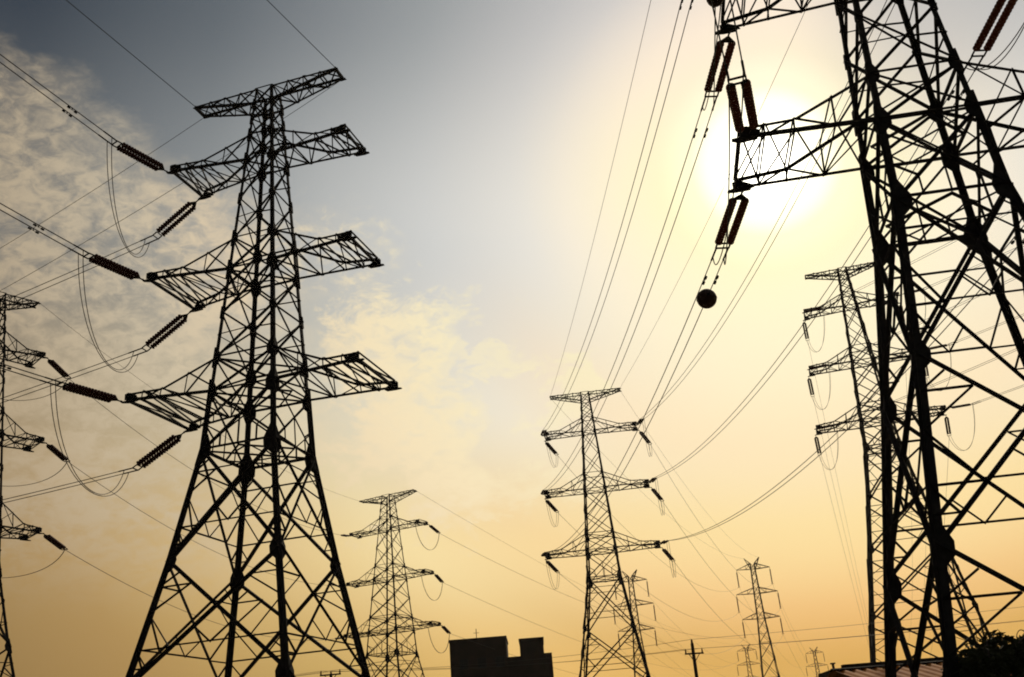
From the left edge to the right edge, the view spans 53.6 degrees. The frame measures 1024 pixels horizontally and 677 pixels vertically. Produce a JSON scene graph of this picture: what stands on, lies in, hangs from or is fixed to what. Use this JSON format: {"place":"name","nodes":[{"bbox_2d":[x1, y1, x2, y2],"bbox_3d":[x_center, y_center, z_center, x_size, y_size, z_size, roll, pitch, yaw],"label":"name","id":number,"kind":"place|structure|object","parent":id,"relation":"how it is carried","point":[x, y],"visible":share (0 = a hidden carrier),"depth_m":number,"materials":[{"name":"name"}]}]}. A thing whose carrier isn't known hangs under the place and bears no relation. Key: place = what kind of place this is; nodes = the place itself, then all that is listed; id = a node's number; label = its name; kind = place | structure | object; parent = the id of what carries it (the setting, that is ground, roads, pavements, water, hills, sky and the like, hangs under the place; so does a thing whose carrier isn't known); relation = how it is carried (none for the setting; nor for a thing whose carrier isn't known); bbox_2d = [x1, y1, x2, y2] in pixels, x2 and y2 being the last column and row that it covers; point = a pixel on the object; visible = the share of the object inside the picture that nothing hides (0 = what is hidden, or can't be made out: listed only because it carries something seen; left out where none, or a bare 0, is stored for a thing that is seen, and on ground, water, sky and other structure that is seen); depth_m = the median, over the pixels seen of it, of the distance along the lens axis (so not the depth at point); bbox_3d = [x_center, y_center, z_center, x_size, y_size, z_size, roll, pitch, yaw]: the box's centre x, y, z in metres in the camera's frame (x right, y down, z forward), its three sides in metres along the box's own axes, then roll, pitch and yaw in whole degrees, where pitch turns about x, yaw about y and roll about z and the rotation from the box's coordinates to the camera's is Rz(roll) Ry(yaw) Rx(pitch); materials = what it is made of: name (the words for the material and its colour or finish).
{"place":"outdoors","nodes":[
{"label":"outdoors","id":0,"kind":"place"},
{"bbox_2d":[0,0,1023,676],"label":"sky","id":1,"kind":"structure","parent":0,"point":[490,131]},
{"bbox_2d":[827,657,958,676],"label":"roofed shed","id":2,"kind":"structure","parent":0,"point":[929,667],"depth_m":38.86,"materials":[{"name":"metal"}]},
{"bbox_3d":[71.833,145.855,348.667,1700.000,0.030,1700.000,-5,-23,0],"label":"ground","id":3,"kind":"structure","parent":0,"visible":0},
{"bbox_2d":[0,291,47,676],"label":"transmission tower","id":4,"kind":"structure","parent":3,"relation":"on","point":[36,529],"depth_m":71.81,"materials":[{"name":"metal"}]},
{"bbox_2d":[44,534,67,549],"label":"insulator string","id":5,"kind":"object","parent":4,"relation":"attached to","point":[54,542],"visible":1,"depth_m":71.64,"materials":[{"name":"ceramic"}]},
{"bbox_2d":[66,550,309,640],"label":"conductor cable","id":6,"kind":"object","parent":5,"relation":"attached to","point":[151,596],"visible":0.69,"depth_m":82.78,"materials":[{"name":"metal"}]},
{"bbox_2d":[46,443,69,461],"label":"insulator string","id":7,"kind":"object","parent":4,"relation":"attached to","point":[53,449],"visible":0.96,"depth_m":73.75,"materials":[{"name":"ceramic"}]},
{"bbox_2d":[68,462,332,585],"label":"conductor cable","id":8,"kind":"object","parent":7,"relation":"attached to","point":[165,525],"visible":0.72,"depth_m":86.39,"materials":[{"name":"metal"}]},
{"bbox_2d":[47,358,70,378],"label":"insulator string","id":9,"kind":"object","parent":4,"relation":"attached to","point":[61,371],"visible":0.96,"depth_m":76.01,"materials":[{"name":"ceramic"}]},
{"bbox_2d":[69,379,338,534],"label":"conductor cable","id":10,"kind":"object","parent":9,"relation":"attached to","point":[176,459],"visible":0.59,"depth_m":88.34,"materials":[{"name":"metal"}]},
{"bbox_2d":[41,304,357,500],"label":"earth wire","id":11,"kind":"object","parent":4,"relation":"attached to","point":[152,388],"visible":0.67,"depth_m":87.01,"materials":[{"name":"metal"}]},
{"bbox_2d":[121,67,401,676],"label":"transmission tower","id":12,"kind":"structure","parent":3,"relation":"on","point":[272,438],"depth_m":47.95,"materials":[{"name":"metal"}]},
{"bbox_2d":[57,382,122,402],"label":"insulator string","id":13,"kind":"object","parent":12,"relation":"attached to","point":[89,392],"visible":1,"depth_m":45.87,"materials":[{"name":"ceramic"}]},
{"bbox_2d":[0,363,61,385],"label":"conductor pair","id":14,"kind":"object","parent":13,"relation":"attached to","point":[9,368],"visible":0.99,"depth_m":43.76,"materials":[{"name":"metal"}]},
{"bbox_2d":[50,381,128,496],"bbox_3d":[-19.941,5.291,47.833,0.369,3.780,8.690,-5,-23,0],"label":"jumper loop","id":15,"kind":"object","parent":14,"relation":"hanging from","point":[86,488],"visible":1,"depth_m":45.38,"materials":[{"name":"metal"}]},
{"bbox_2d":[1,118,202,247],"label":"earth wire","id":16,"kind":"object","parent":12,"relation":"attached to","point":[105,182],"visible":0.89,"depth_m":56.51,"materials":[{"name":"metal"}]},
{"bbox_2d":[84,253,143,280],"bbox_3d":[-19.166,-3.415,49.050,0.684,0.277,3.225,-20,-32,32],"label":"insulator string","id":17,"kind":"object","parent":12,"relation":"attached to","point":[115,267],"visible":1,"depth_m":48.86,"materials":[{"name":"ceramic"}]},
{"bbox_2d":[0,203,88,256],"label":"conductor pair","id":18,"kind":"object","parent":17,"relation":"attached to","point":[35,225],"visible":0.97,"depth_m":46.32,"materials":[{"name":"metal"}]},
{"bbox_2d":[78,251,138,372],"bbox_3d":[-20.037,-0.737,50.314,0.367,4.138,7.705,-5,-23,0],"label":"jumper loop","id":19,"kind":"object","parent":18,"relation":"hanging from","point":[108,364],"visible":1,"depth_m":47.95,"materials":[{"name":"metal"}]},
{"bbox_2d":[66,0,195,106],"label":"earth wire","id":20,"kind":"object","parent":12,"relation":"attached to","point":[129,52],"visible":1,"depth_m":52.86,"materials":[{"name":"metal"}]},
{"bbox_2d":[112,140,167,171],"bbox_3d":[-18.977,-9.260,51.964,0.684,0.277,3.225,-20,-32,32],"label":"insulator string","id":21,"kind":"object","parent":12,"relation":"attached to","point":[133,153],"visible":1,"depth_m":51.78,"materials":[{"name":"ceramic"}]},
{"bbox_2d":[0,54,116,144],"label":"conductor pair","id":22,"kind":"object","parent":21,"relation":"attached to","point":[69,107],"visible":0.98,"depth_m":49.00,"materials":[{"name":"metal"}]},
{"bbox_2d":[107,138,149,257],"bbox_3d":[-20.016,-6.736,52.703,0.355,4.316,6.623,-3,-23,-3],"label":"jumper loop","id":23,"kind":"object","parent":22,"relation":"hanging from","point":[115,205],"visible":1,"depth_m":50.67,"materials":[{"name":"metal"}]},
{"bbox_2d":[132,432,184,470],"bbox_3d":[-17.918,5.693,51.633,3.225,0.277,0.744,-37,-26,-1],"label":"insulator string","id":24,"kind":"object","parent":12,"relation":"attached to","point":[162,448],"visible":1,"depth_m":51.60,"materials":[{"name":"ceramic"}]},
{"bbox_2d":[0,468,136,503],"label":"conductor pair","id":25,"kind":"object","parent":24,"relation":"attached to","point":[70,483],"visible":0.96,"depth_m":52.21,"materials":[{"name":"metal"}]},
{"bbox_2d":[141,311,190,351],"bbox_3d":[-18.216,-0.428,53.640,3.225,0.277,0.744,-40,-26,-3],"label":"insulator string","id":26,"kind":"object","parent":12,"relation":"attached to","point":[167,327],"visible":1,"depth_m":53.65,"materials":[{"name":"ceramic"}]},
{"bbox_2d":[0,348,145,403],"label":"conductor pair","id":27,"kind":"object","parent":26,"relation":"attached to","point":[75,372],"visible":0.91,"depth_m":54.08,"materials":[{"name":"metal"}]},
{"bbox_2d":[0,81,339,290],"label":"earth wire","id":28,"kind":"object","parent":12,"relation":"attached to","point":[165,193],"visible":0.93,"depth_m":54.50,"materials":[{"name":"metal"}]},
{"bbox_2d":[153,199,199,239],"bbox_3d":[-18.326,-6.610,55.538,3.225,0.277,0.744,-42,-26,-4],"label":"insulator string","id":29,"kind":"object","parent":12,"relation":"attached to","point":[166,231],"visible":1,"depth_m":55.54,"materials":[{"name":"ceramic"}]},
{"bbox_2d":[0,235,157,307],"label":"conductor pair","id":30,"kind":"object","parent":29,"relation":"attached to","point":[81,272],"visible":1,"depth_m":55.90,"materials":[{"name":"metal"}]},
{"bbox_2d":[267,0,335,67],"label":"earth wire","id":31,"kind":"object","parent":12,"relation":"attached to","point":[300,33],"visible":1,"depth_m":51.87,"materials":[{"name":"metal"}]},
{"bbox_2d":[320,669,340,676],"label":"utility pole","id":32,"kind":"object","parent":3,"relation":"on","point":[331,674],"visible":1,"depth_m":81.21,"materials":[{"name":"brown wood"}]},
{"bbox_2d":[332,639,690,671],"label":"pole wire","id":33,"kind":"object","parent":32,"relation":"attached to","point":[510,661],"visible":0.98,"depth_m":78.90,"materials":[{"name":"metal"}]},
{"bbox_2d":[340,648,700,669],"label":"pole wire","id":34,"kind":"object","parent":32,"relation":"attached to","point":[494,666],"visible":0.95,"depth_m":79.39,"materials":[{"name":"metal"}]},
{"bbox_2d":[393,649,684,670],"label":"pole wire","id":35,"kind":"object","parent":32,"relation":"attached to","point":[531,664],"visible":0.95,"depth_m":78.38,"materials":[{"name":"metal"}]},
{"bbox_2d":[343,489,442,676],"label":"transmission tower","id":36,"kind":"structure","parent":3,"relation":"on","point":[387,656],"depth_m":130.25,"materials":[{"name":"metal"}]},
{"bbox_2d":[429,525,439,532],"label":"insulator string","id":37,"kind":"object","parent":36,"relation":"attached to","point":[433,528],"visible":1,"depth_m":132.99,"materials":[{"name":"ceramic"}]},
{"bbox_2d":[439,533,705,636],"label":"conductor cable","id":38,"kind":"object","parent":37,"relation":"attached to","point":[553,589],"visible":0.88,"depth_m":160.34,"materials":[{"name":"metal"}]},
{"bbox_2d":[434,574,443,582],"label":"insulator string","id":39,"kind":"object","parent":36,"relation":"attached to","point":[439,578],"visible":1,"depth_m":130.34,"materials":[{"name":"ceramic"}]},
{"bbox_2d":[444,583,722,669],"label":"conductor cable","id":40,"kind":"object","parent":39,"relation":"attached to","point":[544,627],"visible":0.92,"depth_m":165.33,"materials":[{"name":"metal"}]},
{"bbox_2d":[420,493,736,644],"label":"earth wire","id":41,"kind":"object","parent":36,"relation":"attached to","point":[541,563],"visible":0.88,"depth_m":177.75,"materials":[{"name":"metal"}]},
{"bbox_2d":[449,631,553,676],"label":"block building","id":42,"kind":"structure","parent":3,"relation":"on","point":[467,653],"depth_m":144.02,"materials":[{"name":"concrete"}]},
{"bbox_2d":[459,659,468,670],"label":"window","id":43,"kind":"structure","parent":42,"relation":"in","point":[461,661],"depth_m":143.61,"materials":[{"name":"glass"}]},
{"bbox_2d":[477,657,486,668],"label":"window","id":44,"kind":"structure","parent":42,"relation":"in","point":[482,662],"depth_m":143.63,"materials":[{"name":"glass"}]},
{"bbox_2d":[495,656,504,667],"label":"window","id":45,"kind":"structure","parent":42,"relation":"in","point":[498,659],"depth_m":143.63,"materials":[{"name":"glass"}]},
{"bbox_2d":[542,388,662,676],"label":"transmission tower","id":46,"kind":"structure","parent":3,"relation":"on","point":[590,582],"depth_m":106.08,"materials":[{"name":"metal"}]},
{"bbox_2d":[545,499,558,512],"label":"insulator string","id":47,"kind":"object","parent":46,"relation":"attached to","point":[552,507],"visible":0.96,"depth_m":110.17,"materials":[{"name":"ceramic"}]},
{"bbox_2d":[545,441,558,454],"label":"insulator string","id":48,"kind":"object","parent":46,"relation":"attached to","point":[552,449],"visible":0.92,"depth_m":112.66,"materials":[{"name":"ceramic"}]},
{"bbox_2d":[557,455,737,591],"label":"conductor cable","id":49,"kind":"object","parent":48,"relation":"attached to","point":[634,537],"visible":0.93,"depth_m":145.53,"materials":[{"name":"metal"}]},
{"bbox_2d":[546,560,559,572],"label":"insulator string","id":50,"kind":"object","parent":46,"relation":"attached to","point":[554,568],"visible":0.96,"depth_m":107.73,"materials":[{"name":"ceramic"}]},
{"bbox_2d":[559,573,744,653],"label":"conductor cable","id":51,"kind":"object","parent":50,"relation":"attached to","point":[639,630],"visible":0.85,"depth_m":134.16,"materials":[{"name":"metal"}]},
{"bbox_2d":[550,1,650,395],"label":"earth wire","id":52,"kind":"object","parent":46,"relation":"attached to","point":[609,175],"visible":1,"depth_m":63.90,"materials":[{"name":"metal"}]},
{"bbox_2d":[639,430,651,444],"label":"insulator string","id":53,"kind":"object","parent":46,"relation":"attached to","point":[641,433],"visible":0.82,"depth_m":111.51,"materials":[{"name":"ceramic"}]},
{"bbox_2d":[651,488,663,500],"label":"insulator string","id":54,"kind":"object","parent":46,"relation":"attached to","point":[654,491],"visible":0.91,"depth_m":108.81,"materials":[{"name":"ceramic"}]},
{"bbox_2d":[662,548,674,560],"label":"insulator string","id":55,"kind":"object","parent":46,"relation":"attached to","point":[665,551],"visible":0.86,"depth_m":106.32,"materials":[{"name":"ceramic"}]},
{"bbox_2d":[621,5,807,385],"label":"earth wire","id":56,"kind":"object","parent":46,"relation":"attached to","point":[726,181],"visible":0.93,"depth_m":68.61,"materials":[{"name":"metal"}]},
{"bbox_2d":[614,569,654,676],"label":"transmission tower","id":57,"kind":"structure","parent":3,"relation":"on","point":[633,576],"depth_m":267.28,"materials":[{"name":"metal"}]},
{"bbox_2d":[685,639,703,676],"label":"utility pole","id":58,"kind":"object","parent":3,"relation":"on","point":[693,657],"visible":1,"depth_m":76.17,"materials":[{"name":"brown wood"}]},
{"bbox_2d":[695,620,1022,648],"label":"pole wire","id":59,"kind":"object","parent":58,"relation":"attached to","point":[841,637],"visible":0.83,"depth_m":75.66,"materials":[{"name":"metal"}]},
{"bbox_2d":[701,607,1017,638],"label":"pole wire","id":60,"kind":"object","parent":58,"relation":"attached to","point":[850,625],"visible":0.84,"depth_m":76.04,"materials":[{"name":"metal"}]},
{"bbox_2d":[715,621,1019,647],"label":"pole wire","id":61,"kind":"object","parent":58,"relation":"attached to","point":[882,634],"visible":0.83,"depth_m":75.64,"materials":[{"name":"metal"}]},
{"bbox_2d":[737,644,759,676],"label":"transmission tower","id":62,"kind":"structure","parent":3,"relation":"on","point":[747,648],"depth_m":471.46,"materials":[{"name":"metal"}]},
{"bbox_2d":[737,557,779,676],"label":"transmission tower","id":63,"kind":"structure","parent":3,"relation":"on","point":[757,613],"depth_m":262.25,"materials":[{"name":"metal"}]},
{"bbox_2d":[806,647,826,676],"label":"transmission tower","id":64,"kind":"structure","parent":3,"relation":"on","point":[816,650],"depth_m":510.47,"materials":[{"name":"metal"}]},
{"bbox_2d":[818,663,839,676],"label":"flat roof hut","id":65,"kind":"object","parent":3,"relation":"on","point":[825,674],"visible":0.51,"depth_m":95.61,"materials":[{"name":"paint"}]},
{"bbox_2d":[716,0,1023,676],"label":"transmission tower","id":66,"kind":"structure","parent":3,"relation":"on","point":[944,552],"depth_m":30.25,"materials":[{"name":"metal"}]},
{"bbox_2d":[704,33,735,97],"bbox_3d":[7.703,-10.127,37.494,0.704,0.277,3.225,-3,-32,-5],"label":"insulator string","id":67,"kind":"object","parent":66,"relation":"attached to","point":[729,40],"visible":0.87,"depth_m":37.40,"materials":[{"name":"ceramic"}]},
{"bbox_2d":[545,97,716,488],"bbox_3d":[5.566,3.774,71.844,0.540,4.698,71.084,-3,-23,-5],"label":"conductor pair","id":68,"kind":"object","parent":67,"relation":"attached to","point":[696,129],"visible":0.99,"depth_m":48.11,"materials":[{"name":"metal"}]},
{"bbox_2d":[715,191,748,248],"bbox_3d":[7.608,-4.097,34.999,0.704,0.277,3.225,-3,-32,-5],"label":"insulator string","id":69,"kind":"object","parent":66,"relation":"attached to","point":[737,221],"visible":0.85,"depth_m":34.97,"materials":[{"name":"ceramic"}]},
{"bbox_2d":[543,248,728,553],"bbox_3d":[5.500,9.800,69.346,0.540,4.698,71.070,-3,-23,-5],"label":"conductor pair","id":70,"kind":"object","parent":69,"relation":"attached to","point":[705,278],"visible":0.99,"depth_m":45.47,"materials":[{"name":"metal"}]},
{"bbox_2d":[696,289,716,308],"bbox_3d":[7.587,-1.550,39.483,0.823,0.780,0.803,17,-32,-41],"label":"marker ball","id":71,"kind":"object","parent":70,"relation":"attached to","point":[706,299],"visible":0.97,"depth_m":39.21,"materials":[{"name":"paint"}]},
{"bbox_2d":[726,75,758,136],"bbox_3d":[6.707,-6.667,29.416,0.704,0.277,3.225,-11,-23,15],"label":"insulator string","id":72,"kind":"object","parent":66,"relation":"attached to","point":[749,103],"visible":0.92,"depth_m":29.15,"materials":[{"name":"ceramic"}]},
{"bbox_2d":[711,0,745,80],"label":"conductor pair","id":73,"kind":"object","parent":72,"relation":"attached to","point":[727,72],"visible":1,"depth_m":26.35,"materials":[{"name":"metal"}]},
{"bbox_2d":[713,73,743,264],"bbox_3d":[6.840,-4.395,32.042,0.528,2.061,10.196,-7,-23,5],"label":"jumper loop","id":74,"kind":"object","parent":73,"relation":"hanging from","point":[728,221],"visible":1,"depth_m":29.27,"materials":[{"name":"metal"}]},
{"bbox_2d":[971,0,1017,56],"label":"insulator string","id":75,"kind":"object","parent":66,"relation":"attached to","point":[990,22],"visible":1,"depth_m":36.48,"materials":[{"name":"ceramic"}]},
{"bbox_2d":[654,56,983,477],"bbox_3d":[16.047,2.433,70.670,0.540,4.698,70.792,-3,-23,-3],"label":"conductor pair","id":76,"kind":"object","parent":75,"relation":"attached to","point":[962,92],"visible":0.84,"depth_m":52.82,"materials":[{"name":"metal"}]},
{"bbox_2d":[966,23,1023,69],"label":"jumper loop","id":77,"kind":"object","parent":76,"relation":"hanging from","point":[1003,51],"visible":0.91,"depth_m":35.50,"materials":[{"name":"metal"}]},
{"bbox_2d":[803,262,990,666],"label":"transmission tower","id":78,"kind":"structure","parent":3,"relation":"on","point":[867,448],"depth_m":102.98,"materials":[{"name":"metal"}]},
{"bbox_2d":[802,322,808,340],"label":"insulator string","id":79,"kind":"object","parent":78,"relation":"hanging from","point":[804,327],"visible":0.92,"depth_m":111.44,"materials":[{"name":"ceramic"}]},
{"bbox_2d":[808,344,867,618],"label":"conductor cable","id":80,"kind":"object","parent":79,"relation":"hanging from","point":[834,465],"visible":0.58,"depth_m":143.00,"materials":[{"name":"metal"}]},
{"bbox_2d":[807,378,814,396],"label":"insulator string","id":81,"kind":"object","parent":78,"relation":"hanging from","point":[809,383],"visible":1,"depth_m":109.02,"materials":[{"name":"ceramic"}]},
{"bbox_2d":[805,306,822,312],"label":"insulator string","id":82,"kind":"object","parent":78,"relation":"attached to","point":[810,310],"visible":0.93,"depth_m":108.14,"materials":[{"name":"ceramic"}]},
{"bbox_2d":[825,210,1009,306],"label":"conductor pair","id":83,"kind":"object","parent":82,"relation":"attached to","point":[896,271],"visible":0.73,"depth_m":102.37,"materials":[{"name":"metal"}]},
{"bbox_2d":[814,435,821,454],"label":"insulator string","id":84,"kind":"object","parent":78,"relation":"hanging from","point":[817,446],"visible":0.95,"depth_m":106.56,"materials":[{"name":"ceramic"}]},
{"bbox_2d":[810,364,828,369],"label":"insulator string","id":85,"kind":"object","parent":78,"relation":"attached to","point":[819,366],"visible":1,"depth_m":105.77,"materials":[{"name":"ceramic"}]},
{"bbox_2d":[828,277,1014,364],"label":"conductor pair","id":86,"kind":"object","parent":85,"relation":"attached to","point":[919,324],"visible":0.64,"depth_m":100.17,"materials":[{"name":"metal"}]},
{"bbox_2d":[815,424,835,428],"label":"insulator string","id":87,"kind":"object","parent":78,"relation":"attached to","point":[826,426],"visible":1,"depth_m":103.38,"materials":[{"name":"ceramic"}]},
{"bbox_2d":[835,349,1016,424],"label":"conductor pair","id":88,"kind":"object","parent":87,"relation":"attached to","point":[927,388],"visible":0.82,"depth_m":96.17,"materials":[{"name":"metal"}]},
{"bbox_2d":[929,344,948,349],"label":"insulator string","id":89,"kind":"object","parent":78,"relation":"attached to","point":[936,347],"visible":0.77,"depth_m":103.00,"materials":[{"name":"ceramic"}]},
{"bbox_2d":[949,314,1023,344],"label":"conductor pair","id":90,"kind":"object","parent":89,"relation":"attached to","point":[982,330],"visible":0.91,"depth_m":100.54,"materials":[{"name":"metal"}]},
{"bbox_2d":[944,416,950,435],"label":"insulator string","id":91,"kind":"object","parent":78,"relation":"hanging from","point":[947,427],"visible":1,"depth_m":103.43,"materials":[{"name":"ceramic"}]},
{"bbox_2d":[951,403,971,408],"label":"insulator string","id":92,"kind":"object","parent":78,"relation":"attached to","point":[960,406],"visible":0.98,"depth_m":100.29,"materials":[{"name":"ceramic"}]},
{"bbox_2d":[939,628,1023,676],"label":"bush","id":93,"kind":"object","parent":3,"relation":"on","point":[990,658],"visible":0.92,"depth_m":22.05,"materials":[{"name":"black plant"}]},
{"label":"insulator string","id":94,"kind":"object","parent":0,"visible":0},
{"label":"conductor pair","id":95,"kind":"object","parent":94,"relation":"hanging from","visible":0},
{"bbox_2d":[702,5,720,110],"bbox_3d":[6.935,-10.425,34.536,0.528,2.061,10.196,-7,-23,5],"label":"jumper loop","id":96,"kind":"object","parent":95,"relation":"hanging from","point":[715,40],"visible":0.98,"depth_m":34.05,"materials":[{"name":"metal"}]},
{"bbox_2d":[706,0,722,7],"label":"marker ball","id":97,"kind":"object","parent":96,"relation":"attached to","point":[716,3],"visible":0.89,"depth_m":31.88,"materials":[{"name":"paint"}]},
{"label":"insulator string","id":98,"kind":"object","parent":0,"visible":0},
{"bbox_2d":[667,225,1023,540],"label":"conductor pair","id":99,"kind":"object","parent":98,"relation":"hanging from","point":[1012,242],"visible":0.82,"depth_m":51.80,"materials":[{"name":"metal"}]},
{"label":"insulator string","id":100,"kind":"object","parent":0,"visible":0},
{"bbox_2d":[643,0,894,418],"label":"conductor pair","id":101,"kind":"object","parent":100,"relation":"attached to","point":[781,213],"visible":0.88,"depth_m":59.04,"materials":[{"name":"metal"}]},
{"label":"insulator string","id":102,"kind":"object","parent":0,"visible":0},
{"bbox_2d":[542,0,693,430],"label":"conductor pair","id":103,"kind":"object","parent":102,"relation":"attached to","point":[690,7],"visible":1,"depth_m":53.47,"materials":[{"name":"metal"}]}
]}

